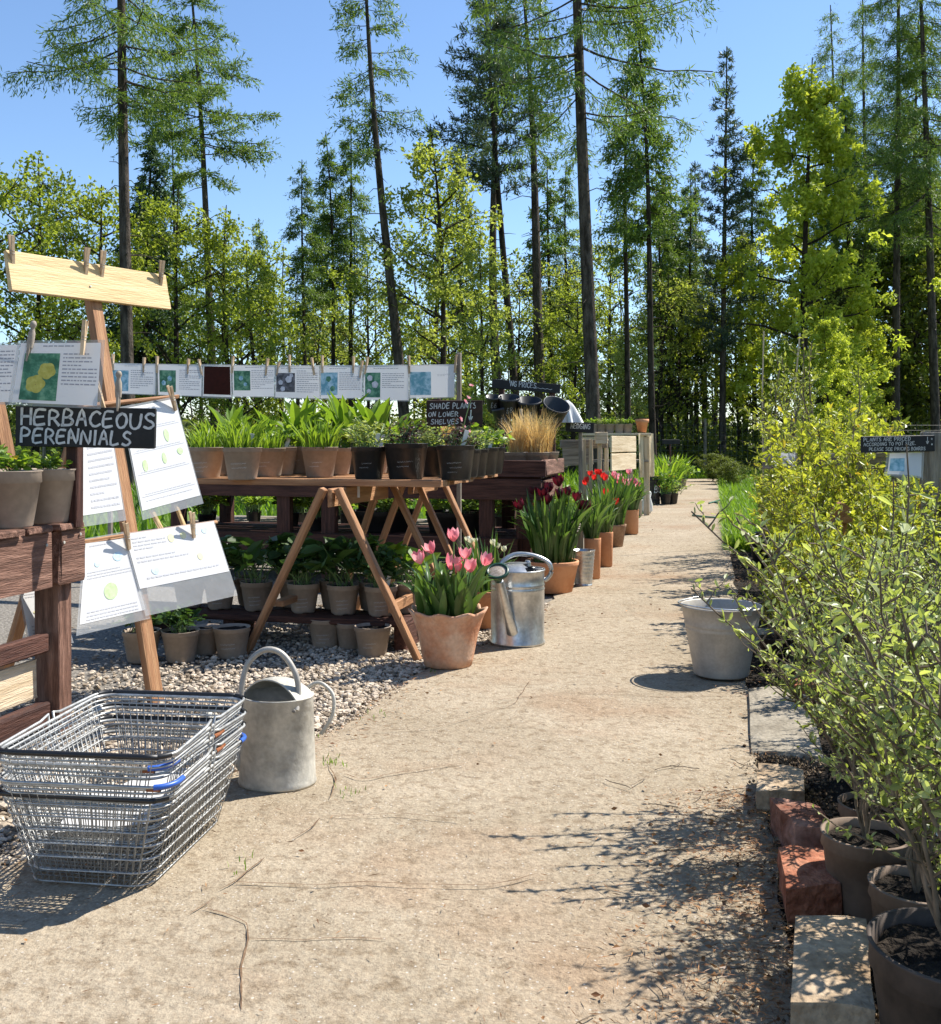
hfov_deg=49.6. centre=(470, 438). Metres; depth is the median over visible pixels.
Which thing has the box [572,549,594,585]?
metal bucket
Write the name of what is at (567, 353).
broadleaf tree
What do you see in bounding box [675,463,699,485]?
potted plant
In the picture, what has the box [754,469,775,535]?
potted shrub
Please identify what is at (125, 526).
clothes peg
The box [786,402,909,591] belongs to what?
potted shrub
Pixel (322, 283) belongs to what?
larch tree
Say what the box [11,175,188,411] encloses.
broadleaf tree
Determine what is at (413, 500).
potted plant
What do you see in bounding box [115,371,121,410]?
dolly peg
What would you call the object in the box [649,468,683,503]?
potted plant
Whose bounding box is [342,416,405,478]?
potted plant
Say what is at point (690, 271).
larch tree
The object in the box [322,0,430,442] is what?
larch tree
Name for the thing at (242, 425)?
potted plant
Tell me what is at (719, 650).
bucket
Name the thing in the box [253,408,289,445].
potted plant
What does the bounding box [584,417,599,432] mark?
potted plant
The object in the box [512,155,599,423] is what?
spruce tree
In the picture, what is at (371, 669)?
gravel
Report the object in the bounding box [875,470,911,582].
potted shrub
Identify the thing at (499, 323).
broadleaf tree
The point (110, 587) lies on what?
laminated sheet
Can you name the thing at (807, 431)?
potted shrub
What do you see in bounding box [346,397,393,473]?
potted plant
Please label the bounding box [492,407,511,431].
hanging pot
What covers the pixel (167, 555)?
laminated sheet
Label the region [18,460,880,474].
ground
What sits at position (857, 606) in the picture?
potted shrub
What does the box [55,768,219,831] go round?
folded paper
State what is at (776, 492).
potted shrub
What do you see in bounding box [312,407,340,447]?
potted plant
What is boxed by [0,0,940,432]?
sky
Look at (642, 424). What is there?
terracotta pot
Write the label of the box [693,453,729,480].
bush
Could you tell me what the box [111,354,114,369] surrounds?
clothes peg
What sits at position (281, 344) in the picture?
sapling
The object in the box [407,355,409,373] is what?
clothes peg
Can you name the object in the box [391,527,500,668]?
tulip pot
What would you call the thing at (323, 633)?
potted plant
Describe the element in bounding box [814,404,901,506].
potted shrub
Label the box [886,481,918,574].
potted shrub
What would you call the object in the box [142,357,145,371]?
clothes peg
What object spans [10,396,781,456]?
hedge
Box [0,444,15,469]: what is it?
potted plant
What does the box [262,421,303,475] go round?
potted plant
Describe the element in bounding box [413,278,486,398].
sapling
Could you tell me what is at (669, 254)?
larch tree
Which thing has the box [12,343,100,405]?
laminated card
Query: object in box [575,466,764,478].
grass
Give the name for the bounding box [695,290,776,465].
sapling
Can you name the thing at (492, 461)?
potted plant
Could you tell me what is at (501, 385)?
lettered sign
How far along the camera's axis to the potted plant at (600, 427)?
13.40 m
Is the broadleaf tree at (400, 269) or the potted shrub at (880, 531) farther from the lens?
the broadleaf tree at (400, 269)
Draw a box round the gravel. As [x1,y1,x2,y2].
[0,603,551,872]
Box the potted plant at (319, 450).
[285,417,347,477]
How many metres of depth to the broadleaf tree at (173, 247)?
22.99 m
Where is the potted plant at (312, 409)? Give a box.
[284,398,325,427]
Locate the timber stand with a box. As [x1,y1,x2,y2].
[560,432,608,509]
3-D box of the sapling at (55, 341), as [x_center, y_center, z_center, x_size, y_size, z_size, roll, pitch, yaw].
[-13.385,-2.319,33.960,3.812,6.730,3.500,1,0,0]
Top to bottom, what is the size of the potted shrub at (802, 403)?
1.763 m
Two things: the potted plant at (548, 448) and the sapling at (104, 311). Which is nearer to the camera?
the potted plant at (548, 448)
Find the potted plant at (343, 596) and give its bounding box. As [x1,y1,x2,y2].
[300,535,378,615]
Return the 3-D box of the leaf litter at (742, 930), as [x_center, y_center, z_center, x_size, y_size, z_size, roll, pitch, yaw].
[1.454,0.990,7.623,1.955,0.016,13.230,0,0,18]
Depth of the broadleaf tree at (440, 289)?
24.13 m
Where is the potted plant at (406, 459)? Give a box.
[381,416,431,478]
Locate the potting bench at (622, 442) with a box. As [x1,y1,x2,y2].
[582,433,653,515]
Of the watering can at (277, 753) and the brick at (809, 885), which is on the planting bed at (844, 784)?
the brick at (809, 885)
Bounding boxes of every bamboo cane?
[762,331,764,487]
[794,333,800,451]
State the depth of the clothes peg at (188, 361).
6.89 m
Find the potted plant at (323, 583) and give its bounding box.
[296,537,367,609]
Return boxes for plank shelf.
[149,601,418,652]
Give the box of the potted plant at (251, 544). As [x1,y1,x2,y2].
[219,532,295,605]
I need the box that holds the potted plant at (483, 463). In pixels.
[468,429,497,476]
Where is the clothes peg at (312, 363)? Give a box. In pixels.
[310,357,314,374]
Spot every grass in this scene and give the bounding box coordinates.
[227,669,435,874]
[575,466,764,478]
[716,473,888,551]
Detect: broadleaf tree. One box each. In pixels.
[0,150,96,467]
[0,158,118,467]
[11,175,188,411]
[110,189,270,419]
[139,205,314,431]
[189,233,330,430]
[322,181,524,441]
[355,124,516,443]
[434,241,534,451]
[518,282,638,473]
[523,209,659,466]
[579,332,662,458]
[687,57,940,432]
[703,233,810,466]
[711,278,799,439]
[755,243,940,431]
[780,311,874,448]
[789,164,940,431]
[796,204,940,434]
[813,289,910,434]
[861,183,940,424]
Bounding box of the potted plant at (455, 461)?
[431,418,482,480]
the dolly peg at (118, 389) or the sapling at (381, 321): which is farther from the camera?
the sapling at (381, 321)
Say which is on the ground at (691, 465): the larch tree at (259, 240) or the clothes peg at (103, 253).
the larch tree at (259, 240)
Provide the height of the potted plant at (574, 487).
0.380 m
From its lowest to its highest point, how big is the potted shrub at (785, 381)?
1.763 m
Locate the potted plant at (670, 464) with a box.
[661,457,691,490]
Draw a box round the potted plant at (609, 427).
[602,417,616,432]
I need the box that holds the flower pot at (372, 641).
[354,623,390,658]
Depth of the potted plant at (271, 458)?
5.36 m
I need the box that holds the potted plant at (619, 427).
[613,418,623,432]
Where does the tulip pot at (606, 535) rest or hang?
on the path
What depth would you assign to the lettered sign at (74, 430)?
3.41 m
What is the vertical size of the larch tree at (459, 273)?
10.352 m
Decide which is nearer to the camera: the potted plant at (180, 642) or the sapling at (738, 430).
the potted plant at (180, 642)
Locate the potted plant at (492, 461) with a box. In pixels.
[469,422,514,475]
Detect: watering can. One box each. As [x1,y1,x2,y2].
[201,646,335,792]
[486,552,553,647]
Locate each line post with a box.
[108,364,112,535]
[456,353,461,549]
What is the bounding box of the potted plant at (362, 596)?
[330,533,413,610]
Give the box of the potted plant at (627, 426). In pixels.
[621,417,634,432]
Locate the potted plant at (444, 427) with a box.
[441,426,465,444]
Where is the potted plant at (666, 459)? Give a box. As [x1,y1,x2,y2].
[655,453,695,477]
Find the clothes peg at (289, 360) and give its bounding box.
[288,355,290,371]
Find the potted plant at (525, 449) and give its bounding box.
[512,407,541,451]
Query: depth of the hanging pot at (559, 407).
8.64 m
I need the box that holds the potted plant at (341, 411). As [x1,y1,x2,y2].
[309,390,371,473]
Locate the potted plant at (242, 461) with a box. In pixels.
[215,420,274,479]
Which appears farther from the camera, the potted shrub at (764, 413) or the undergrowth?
the undergrowth
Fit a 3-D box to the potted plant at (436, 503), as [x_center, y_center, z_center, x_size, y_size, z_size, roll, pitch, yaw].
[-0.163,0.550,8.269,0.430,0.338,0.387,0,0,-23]
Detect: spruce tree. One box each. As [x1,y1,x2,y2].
[103,133,196,406]
[134,141,234,423]
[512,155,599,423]
[630,172,716,458]
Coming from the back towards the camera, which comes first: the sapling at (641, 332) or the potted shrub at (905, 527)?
the sapling at (641, 332)
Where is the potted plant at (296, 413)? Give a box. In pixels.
[268,396,322,473]
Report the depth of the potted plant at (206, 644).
4.73 m
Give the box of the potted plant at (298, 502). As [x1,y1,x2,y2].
[271,496,312,525]
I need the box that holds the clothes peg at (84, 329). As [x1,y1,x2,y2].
[80,320,88,354]
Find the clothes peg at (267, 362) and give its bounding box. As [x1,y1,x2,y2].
[265,358,268,375]
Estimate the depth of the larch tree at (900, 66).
32.87 m
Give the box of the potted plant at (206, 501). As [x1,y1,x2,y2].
[187,495,226,522]
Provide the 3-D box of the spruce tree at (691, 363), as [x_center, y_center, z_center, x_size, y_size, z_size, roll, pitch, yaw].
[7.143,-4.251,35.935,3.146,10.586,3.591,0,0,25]
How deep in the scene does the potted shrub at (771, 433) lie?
6.90 m
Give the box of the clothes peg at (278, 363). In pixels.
[275,361,280,378]
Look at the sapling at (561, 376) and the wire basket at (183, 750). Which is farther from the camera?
the sapling at (561, 376)
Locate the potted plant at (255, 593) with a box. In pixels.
[224,546,284,611]
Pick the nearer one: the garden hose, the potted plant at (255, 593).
the potted plant at (255, 593)
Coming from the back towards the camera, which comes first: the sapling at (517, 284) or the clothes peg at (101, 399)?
the sapling at (517, 284)
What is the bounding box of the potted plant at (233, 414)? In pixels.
[207,404,254,426]
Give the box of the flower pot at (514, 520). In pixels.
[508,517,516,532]
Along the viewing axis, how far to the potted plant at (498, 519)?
8.11 m
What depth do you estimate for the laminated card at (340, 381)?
6.61 m
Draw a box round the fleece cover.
[562,400,583,422]
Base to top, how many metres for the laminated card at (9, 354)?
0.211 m
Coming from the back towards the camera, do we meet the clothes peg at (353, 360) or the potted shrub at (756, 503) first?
the potted shrub at (756, 503)
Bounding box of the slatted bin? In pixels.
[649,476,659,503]
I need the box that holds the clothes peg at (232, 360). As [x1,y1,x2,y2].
[231,356,234,372]
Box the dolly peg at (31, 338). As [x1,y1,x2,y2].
[25,321,36,360]
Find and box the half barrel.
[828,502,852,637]
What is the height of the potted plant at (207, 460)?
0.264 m
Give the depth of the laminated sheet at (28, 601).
3.50 m
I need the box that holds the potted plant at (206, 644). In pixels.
[191,624,219,655]
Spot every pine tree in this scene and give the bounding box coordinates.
[418,0,550,421]
[676,162,719,460]
[681,46,769,456]
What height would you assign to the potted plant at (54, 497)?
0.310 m
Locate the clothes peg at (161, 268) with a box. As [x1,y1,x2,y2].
[159,260,164,285]
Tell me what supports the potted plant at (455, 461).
on the trestle table
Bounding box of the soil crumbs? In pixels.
[722,552,878,1023]
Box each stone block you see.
[755,763,804,819]
[790,915,874,1023]
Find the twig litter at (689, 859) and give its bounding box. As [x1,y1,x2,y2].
[576,759,794,1023]
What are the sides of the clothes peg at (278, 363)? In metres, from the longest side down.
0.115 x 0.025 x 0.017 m
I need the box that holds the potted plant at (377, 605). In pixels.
[344,545,412,616]
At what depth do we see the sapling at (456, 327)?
33.75 m
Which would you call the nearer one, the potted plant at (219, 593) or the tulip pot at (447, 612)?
the tulip pot at (447, 612)
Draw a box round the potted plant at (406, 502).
[377,498,412,506]
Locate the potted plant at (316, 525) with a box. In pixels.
[298,497,320,530]
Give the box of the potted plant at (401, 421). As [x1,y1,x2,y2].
[383,409,424,472]
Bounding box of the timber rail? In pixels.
[762,431,940,659]
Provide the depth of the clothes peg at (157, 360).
6.95 m
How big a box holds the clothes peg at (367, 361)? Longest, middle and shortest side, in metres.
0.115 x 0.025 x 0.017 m
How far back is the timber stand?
9.62 m
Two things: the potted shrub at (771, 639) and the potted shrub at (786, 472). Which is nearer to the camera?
the potted shrub at (771, 639)
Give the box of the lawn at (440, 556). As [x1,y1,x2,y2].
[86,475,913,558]
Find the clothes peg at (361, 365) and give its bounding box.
[359,360,363,377]
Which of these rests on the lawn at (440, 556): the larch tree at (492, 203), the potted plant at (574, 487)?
the larch tree at (492, 203)
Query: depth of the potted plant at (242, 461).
4.94 m
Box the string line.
[111,363,456,365]
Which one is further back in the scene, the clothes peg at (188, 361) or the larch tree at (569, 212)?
the larch tree at (569, 212)
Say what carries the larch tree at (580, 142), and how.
on the lawn at (440, 556)
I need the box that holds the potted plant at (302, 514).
[293,499,309,522]
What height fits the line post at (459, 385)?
1.248 m
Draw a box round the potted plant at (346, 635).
[335,624,357,650]
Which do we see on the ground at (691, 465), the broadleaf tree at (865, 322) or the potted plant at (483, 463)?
the broadleaf tree at (865, 322)
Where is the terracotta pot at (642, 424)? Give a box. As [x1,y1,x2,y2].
[635,419,648,431]
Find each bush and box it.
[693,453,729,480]
[702,457,738,483]
[713,461,751,484]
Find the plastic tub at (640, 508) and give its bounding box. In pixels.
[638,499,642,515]
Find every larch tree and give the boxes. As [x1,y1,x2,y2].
[0,0,244,490]
[112,0,283,431]
[236,218,285,403]
[280,161,330,402]
[284,196,363,405]
[298,131,367,398]
[320,119,382,446]
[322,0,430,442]
[438,1,546,451]
[440,169,485,391]
[457,0,727,490]
[476,0,574,431]
[543,160,598,467]
[592,51,664,475]
[595,3,700,458]
[629,171,691,458]
[667,168,712,458]
[728,121,782,454]
[768,3,889,298]
[801,0,925,402]
[808,77,892,395]
[831,0,940,431]
[834,0,940,426]
[875,17,940,434]
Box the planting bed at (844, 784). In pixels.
[730,552,940,1023]
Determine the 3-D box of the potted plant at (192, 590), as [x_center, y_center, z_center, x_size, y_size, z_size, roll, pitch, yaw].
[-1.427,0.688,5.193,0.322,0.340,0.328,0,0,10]
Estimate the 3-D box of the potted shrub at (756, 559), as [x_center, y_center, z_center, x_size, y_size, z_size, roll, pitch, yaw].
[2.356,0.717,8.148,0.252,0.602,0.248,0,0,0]
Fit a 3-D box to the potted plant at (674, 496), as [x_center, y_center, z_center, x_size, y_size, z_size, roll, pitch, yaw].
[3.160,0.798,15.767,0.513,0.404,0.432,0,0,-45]
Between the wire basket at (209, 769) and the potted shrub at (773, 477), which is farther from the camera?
the potted shrub at (773, 477)
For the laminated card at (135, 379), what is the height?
0.230 m
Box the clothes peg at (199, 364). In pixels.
[197,359,202,375]
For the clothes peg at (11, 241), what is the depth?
3.72 m
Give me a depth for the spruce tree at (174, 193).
32.79 m
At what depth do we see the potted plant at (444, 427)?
7.42 m
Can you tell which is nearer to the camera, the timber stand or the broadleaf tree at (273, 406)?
the timber stand
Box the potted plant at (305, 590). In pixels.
[267,544,330,613]
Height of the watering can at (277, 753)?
0.400 m
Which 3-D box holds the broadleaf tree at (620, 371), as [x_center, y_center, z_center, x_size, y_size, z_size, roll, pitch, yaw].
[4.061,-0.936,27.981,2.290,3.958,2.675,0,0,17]
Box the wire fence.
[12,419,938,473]
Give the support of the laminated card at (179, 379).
hanging from the string line
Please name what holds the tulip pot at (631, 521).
on the path
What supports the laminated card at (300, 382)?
hanging from the string line
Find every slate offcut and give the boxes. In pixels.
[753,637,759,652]
[756,628,773,636]
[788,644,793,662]
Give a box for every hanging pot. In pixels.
[485,394,501,412]
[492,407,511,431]
[498,394,519,419]
[516,396,541,424]
[541,396,569,427]
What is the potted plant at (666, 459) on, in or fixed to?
on the path
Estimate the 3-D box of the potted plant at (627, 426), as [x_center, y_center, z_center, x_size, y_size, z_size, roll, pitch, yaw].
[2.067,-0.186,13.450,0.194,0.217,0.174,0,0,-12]
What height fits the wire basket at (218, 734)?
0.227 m
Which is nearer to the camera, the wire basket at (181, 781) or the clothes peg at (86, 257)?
the wire basket at (181, 781)
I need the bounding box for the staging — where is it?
[187,515,583,562]
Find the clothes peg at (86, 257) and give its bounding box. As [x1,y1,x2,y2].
[84,247,90,274]
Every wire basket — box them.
[0,689,245,844]
[0,702,246,855]
[0,714,245,874]
[0,727,246,886]
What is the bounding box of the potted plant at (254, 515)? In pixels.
[234,496,272,521]
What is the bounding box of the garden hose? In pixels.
[692,499,719,517]
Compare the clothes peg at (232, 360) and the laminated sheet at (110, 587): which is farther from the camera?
the clothes peg at (232, 360)
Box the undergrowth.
[9,408,940,470]
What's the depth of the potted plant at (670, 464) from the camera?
19.38 m
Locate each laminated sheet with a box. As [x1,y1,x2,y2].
[20,591,34,635]
[80,538,145,624]
[83,447,122,515]
[129,400,199,510]
[130,521,228,588]
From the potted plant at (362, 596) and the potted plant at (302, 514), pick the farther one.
the potted plant at (302, 514)
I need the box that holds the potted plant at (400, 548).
[377,541,462,613]
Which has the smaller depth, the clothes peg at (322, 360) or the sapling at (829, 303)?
the clothes peg at (322, 360)
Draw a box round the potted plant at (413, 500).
[377,499,417,507]
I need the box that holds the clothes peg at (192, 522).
[188,511,195,537]
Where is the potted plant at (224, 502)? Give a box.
[189,496,229,519]
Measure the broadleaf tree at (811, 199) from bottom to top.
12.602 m
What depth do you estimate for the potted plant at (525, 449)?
7.35 m
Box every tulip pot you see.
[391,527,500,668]
[455,531,517,628]
[505,474,602,593]
[565,487,616,578]
[582,469,644,546]
[587,481,628,566]
[611,468,648,533]
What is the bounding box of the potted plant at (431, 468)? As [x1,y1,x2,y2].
[414,423,452,476]
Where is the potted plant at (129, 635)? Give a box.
[113,603,168,663]
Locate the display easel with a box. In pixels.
[0,250,217,702]
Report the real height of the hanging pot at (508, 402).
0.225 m
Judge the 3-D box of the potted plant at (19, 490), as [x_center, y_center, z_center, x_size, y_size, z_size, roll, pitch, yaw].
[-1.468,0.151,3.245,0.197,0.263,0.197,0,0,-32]
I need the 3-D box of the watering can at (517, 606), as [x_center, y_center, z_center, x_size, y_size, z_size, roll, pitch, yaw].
[0.177,0.774,4.925,0.272,0.444,0.424,0,0,44]
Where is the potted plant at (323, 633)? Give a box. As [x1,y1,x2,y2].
[309,620,338,649]
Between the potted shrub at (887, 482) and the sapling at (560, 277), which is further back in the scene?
the sapling at (560, 277)
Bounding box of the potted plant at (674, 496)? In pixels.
[665,479,692,503]
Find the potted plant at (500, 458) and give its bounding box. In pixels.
[475,428,512,473]
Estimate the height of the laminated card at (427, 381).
0.219 m
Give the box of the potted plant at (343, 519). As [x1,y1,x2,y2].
[338,503,357,523]
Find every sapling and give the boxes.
[16,294,108,457]
[64,246,182,407]
[140,294,205,429]
[197,269,298,414]
[232,276,327,425]
[280,286,369,410]
[307,317,378,406]
[314,239,419,408]
[330,278,440,421]
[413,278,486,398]
[422,291,530,431]
[447,259,562,396]
[520,253,644,419]
[522,319,604,453]
[607,309,666,449]
[614,262,715,459]
[620,269,717,458]
[643,264,760,459]
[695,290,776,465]
[757,270,882,417]
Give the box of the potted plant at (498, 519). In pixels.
[495,500,501,526]
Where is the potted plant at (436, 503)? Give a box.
[429,499,478,509]
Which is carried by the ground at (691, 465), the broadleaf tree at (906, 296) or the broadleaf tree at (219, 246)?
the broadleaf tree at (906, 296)
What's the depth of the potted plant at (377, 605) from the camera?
4.90 m
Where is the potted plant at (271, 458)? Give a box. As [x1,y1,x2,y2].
[257,429,287,476]
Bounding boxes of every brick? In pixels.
[770,798,826,848]
[777,845,841,923]
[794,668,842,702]
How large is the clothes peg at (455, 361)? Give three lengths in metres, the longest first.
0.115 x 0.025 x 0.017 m
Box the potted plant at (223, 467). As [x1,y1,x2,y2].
[190,416,246,475]
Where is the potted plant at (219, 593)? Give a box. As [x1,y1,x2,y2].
[203,543,244,609]
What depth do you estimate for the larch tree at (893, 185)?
38.93 m
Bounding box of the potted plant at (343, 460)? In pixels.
[307,414,362,474]
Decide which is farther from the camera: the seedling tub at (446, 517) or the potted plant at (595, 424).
the potted plant at (595, 424)
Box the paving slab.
[748,686,823,766]
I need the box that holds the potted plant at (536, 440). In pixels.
[517,407,557,460]
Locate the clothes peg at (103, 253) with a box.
[100,250,106,276]
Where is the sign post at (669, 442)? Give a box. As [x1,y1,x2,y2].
[662,440,679,462]
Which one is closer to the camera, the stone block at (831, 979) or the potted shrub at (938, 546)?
the stone block at (831, 979)
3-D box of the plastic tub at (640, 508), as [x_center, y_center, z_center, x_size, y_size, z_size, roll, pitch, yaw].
[2.171,0.892,13.208,0.120,0.215,0.120,0,0,0]
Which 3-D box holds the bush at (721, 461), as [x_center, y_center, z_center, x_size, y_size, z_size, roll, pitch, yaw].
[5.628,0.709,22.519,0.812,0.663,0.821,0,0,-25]
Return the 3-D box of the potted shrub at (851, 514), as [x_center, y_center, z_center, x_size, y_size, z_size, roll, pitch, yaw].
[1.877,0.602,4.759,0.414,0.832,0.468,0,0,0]
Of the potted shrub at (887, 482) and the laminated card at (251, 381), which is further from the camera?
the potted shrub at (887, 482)
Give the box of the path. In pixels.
[0,479,792,1023]
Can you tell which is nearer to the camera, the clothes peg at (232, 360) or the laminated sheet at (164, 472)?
the laminated sheet at (164, 472)
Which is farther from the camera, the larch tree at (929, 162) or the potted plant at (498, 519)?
the larch tree at (929, 162)
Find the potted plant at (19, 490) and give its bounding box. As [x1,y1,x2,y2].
[0,445,42,528]
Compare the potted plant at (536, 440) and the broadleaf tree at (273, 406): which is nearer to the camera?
the potted plant at (536, 440)
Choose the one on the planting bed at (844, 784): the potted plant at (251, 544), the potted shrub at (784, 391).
the potted shrub at (784, 391)
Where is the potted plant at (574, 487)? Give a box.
[533,484,578,510]
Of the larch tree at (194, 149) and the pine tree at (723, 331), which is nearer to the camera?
the larch tree at (194, 149)
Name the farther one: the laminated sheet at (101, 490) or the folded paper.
the laminated sheet at (101, 490)
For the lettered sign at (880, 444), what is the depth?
4.62 m
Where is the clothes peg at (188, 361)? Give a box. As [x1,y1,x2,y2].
[187,358,189,373]
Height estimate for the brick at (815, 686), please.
0.075 m
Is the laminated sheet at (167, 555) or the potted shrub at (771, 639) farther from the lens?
the potted shrub at (771, 639)
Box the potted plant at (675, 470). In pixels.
[654,457,692,492]
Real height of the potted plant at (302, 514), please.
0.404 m
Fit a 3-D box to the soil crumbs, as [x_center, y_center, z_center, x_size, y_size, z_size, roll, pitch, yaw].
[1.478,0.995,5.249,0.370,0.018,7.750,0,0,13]
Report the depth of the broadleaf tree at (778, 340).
41.62 m
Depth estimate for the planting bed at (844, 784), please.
3.39 m
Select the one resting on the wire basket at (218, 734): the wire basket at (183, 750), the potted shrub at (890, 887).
the wire basket at (183, 750)
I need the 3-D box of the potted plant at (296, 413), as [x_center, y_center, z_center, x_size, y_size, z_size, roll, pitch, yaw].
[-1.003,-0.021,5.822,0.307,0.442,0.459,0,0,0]
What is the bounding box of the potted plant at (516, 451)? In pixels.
[501,415,532,460]
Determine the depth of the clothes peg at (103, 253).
4.06 m
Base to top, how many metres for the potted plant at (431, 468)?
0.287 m
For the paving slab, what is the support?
on the planting bed at (844, 784)
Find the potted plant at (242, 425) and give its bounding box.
[216,413,284,446]
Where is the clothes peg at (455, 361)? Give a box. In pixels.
[454,354,457,372]
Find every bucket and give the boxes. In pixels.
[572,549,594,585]
[677,596,761,679]
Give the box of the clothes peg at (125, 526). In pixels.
[122,522,130,549]
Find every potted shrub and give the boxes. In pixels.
[690,496,931,772]
[690,574,907,828]
[716,509,940,1023]
[737,399,812,566]
[742,327,827,537]
[743,540,799,668]
[746,406,844,569]
[747,433,835,572]
[749,491,777,566]
[750,473,777,540]
[751,419,841,595]
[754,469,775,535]
[756,357,814,478]
[758,457,843,623]
[759,461,847,655]
[769,506,860,667]
[777,341,836,470]
[780,411,836,548]
[784,522,940,924]
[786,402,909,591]
[797,564,940,854]
[806,521,940,916]
[809,406,884,527]
[811,433,907,637]
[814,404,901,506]
[817,527,932,783]
[823,534,901,695]
[826,480,916,589]
[828,506,940,632]
[829,361,882,447]
[851,474,933,594]
[857,517,940,705]
[863,526,940,794]
[866,444,940,778]
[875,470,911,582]
[882,452,918,596]
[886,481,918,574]
[897,478,940,681]
[901,555,940,658]
[909,613,940,740]
[910,486,940,631]
[912,484,940,572]
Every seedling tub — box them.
[353,498,414,532]
[425,499,509,534]
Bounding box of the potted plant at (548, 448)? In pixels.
[537,411,563,460]
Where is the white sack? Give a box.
[642,491,652,512]
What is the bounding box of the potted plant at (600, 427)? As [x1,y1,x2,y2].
[595,418,605,431]
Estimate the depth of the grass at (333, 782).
3.10 m
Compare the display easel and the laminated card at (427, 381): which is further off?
the laminated card at (427, 381)
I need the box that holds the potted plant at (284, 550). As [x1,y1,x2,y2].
[254,532,315,607]
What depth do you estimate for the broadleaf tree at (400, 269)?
28.72 m
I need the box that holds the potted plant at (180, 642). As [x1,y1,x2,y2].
[152,600,208,663]
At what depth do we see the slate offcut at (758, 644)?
4.84 m
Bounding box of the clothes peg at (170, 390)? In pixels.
[166,385,176,410]
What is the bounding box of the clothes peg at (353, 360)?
[352,356,354,372]
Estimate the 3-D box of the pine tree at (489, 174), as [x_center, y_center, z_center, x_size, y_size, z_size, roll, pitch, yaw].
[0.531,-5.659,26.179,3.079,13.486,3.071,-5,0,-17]
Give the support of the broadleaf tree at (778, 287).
on the ground at (691, 465)
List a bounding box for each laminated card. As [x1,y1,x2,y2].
[0,345,19,401]
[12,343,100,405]
[112,364,155,394]
[158,365,201,395]
[203,365,231,396]
[233,366,274,396]
[275,366,319,397]
[320,366,361,397]
[364,366,408,399]
[409,365,454,397]
[775,453,794,467]
[887,453,921,476]
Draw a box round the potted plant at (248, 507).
[239,496,260,519]
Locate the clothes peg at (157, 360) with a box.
[155,356,158,372]
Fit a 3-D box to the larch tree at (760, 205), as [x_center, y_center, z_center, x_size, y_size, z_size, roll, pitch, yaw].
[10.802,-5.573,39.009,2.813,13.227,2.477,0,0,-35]
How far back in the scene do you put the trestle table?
4.89 m
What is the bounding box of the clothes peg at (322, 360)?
[321,355,323,372]
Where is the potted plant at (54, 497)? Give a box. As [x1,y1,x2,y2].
[21,448,75,523]
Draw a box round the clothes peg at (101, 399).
[98,383,105,407]
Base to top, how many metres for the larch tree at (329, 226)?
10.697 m
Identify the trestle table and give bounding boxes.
[196,473,497,660]
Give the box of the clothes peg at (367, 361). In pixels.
[364,357,368,373]
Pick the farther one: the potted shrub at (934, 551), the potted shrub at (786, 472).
the potted shrub at (786, 472)
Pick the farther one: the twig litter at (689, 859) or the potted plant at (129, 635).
the potted plant at (129, 635)
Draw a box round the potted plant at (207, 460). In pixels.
[184,428,224,477]
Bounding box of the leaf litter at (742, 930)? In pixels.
[0,512,794,1023]
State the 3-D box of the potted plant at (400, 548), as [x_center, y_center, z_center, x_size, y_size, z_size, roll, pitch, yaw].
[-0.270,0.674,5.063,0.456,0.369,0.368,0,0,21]
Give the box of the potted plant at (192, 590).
[173,577,205,607]
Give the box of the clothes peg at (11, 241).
[8,235,14,263]
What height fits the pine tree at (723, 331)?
13.177 m
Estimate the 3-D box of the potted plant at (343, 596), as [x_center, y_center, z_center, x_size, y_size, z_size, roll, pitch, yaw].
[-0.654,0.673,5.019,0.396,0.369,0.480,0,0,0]
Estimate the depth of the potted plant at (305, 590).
5.00 m
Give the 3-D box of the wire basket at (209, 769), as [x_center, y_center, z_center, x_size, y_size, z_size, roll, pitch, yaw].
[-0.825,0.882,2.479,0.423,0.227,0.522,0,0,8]
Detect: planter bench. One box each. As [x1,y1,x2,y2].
[0,522,84,742]
[147,458,563,577]
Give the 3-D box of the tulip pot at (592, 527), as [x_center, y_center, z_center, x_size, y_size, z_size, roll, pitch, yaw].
[0.863,0.670,7.299,0.439,0.659,0.466,0,0,0]
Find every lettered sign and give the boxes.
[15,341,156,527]
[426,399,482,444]
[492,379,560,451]
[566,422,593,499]
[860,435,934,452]
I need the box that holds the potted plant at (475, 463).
[446,384,484,477]
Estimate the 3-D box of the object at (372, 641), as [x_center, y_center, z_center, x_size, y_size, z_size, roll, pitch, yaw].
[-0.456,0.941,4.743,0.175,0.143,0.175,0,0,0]
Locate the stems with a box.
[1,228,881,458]

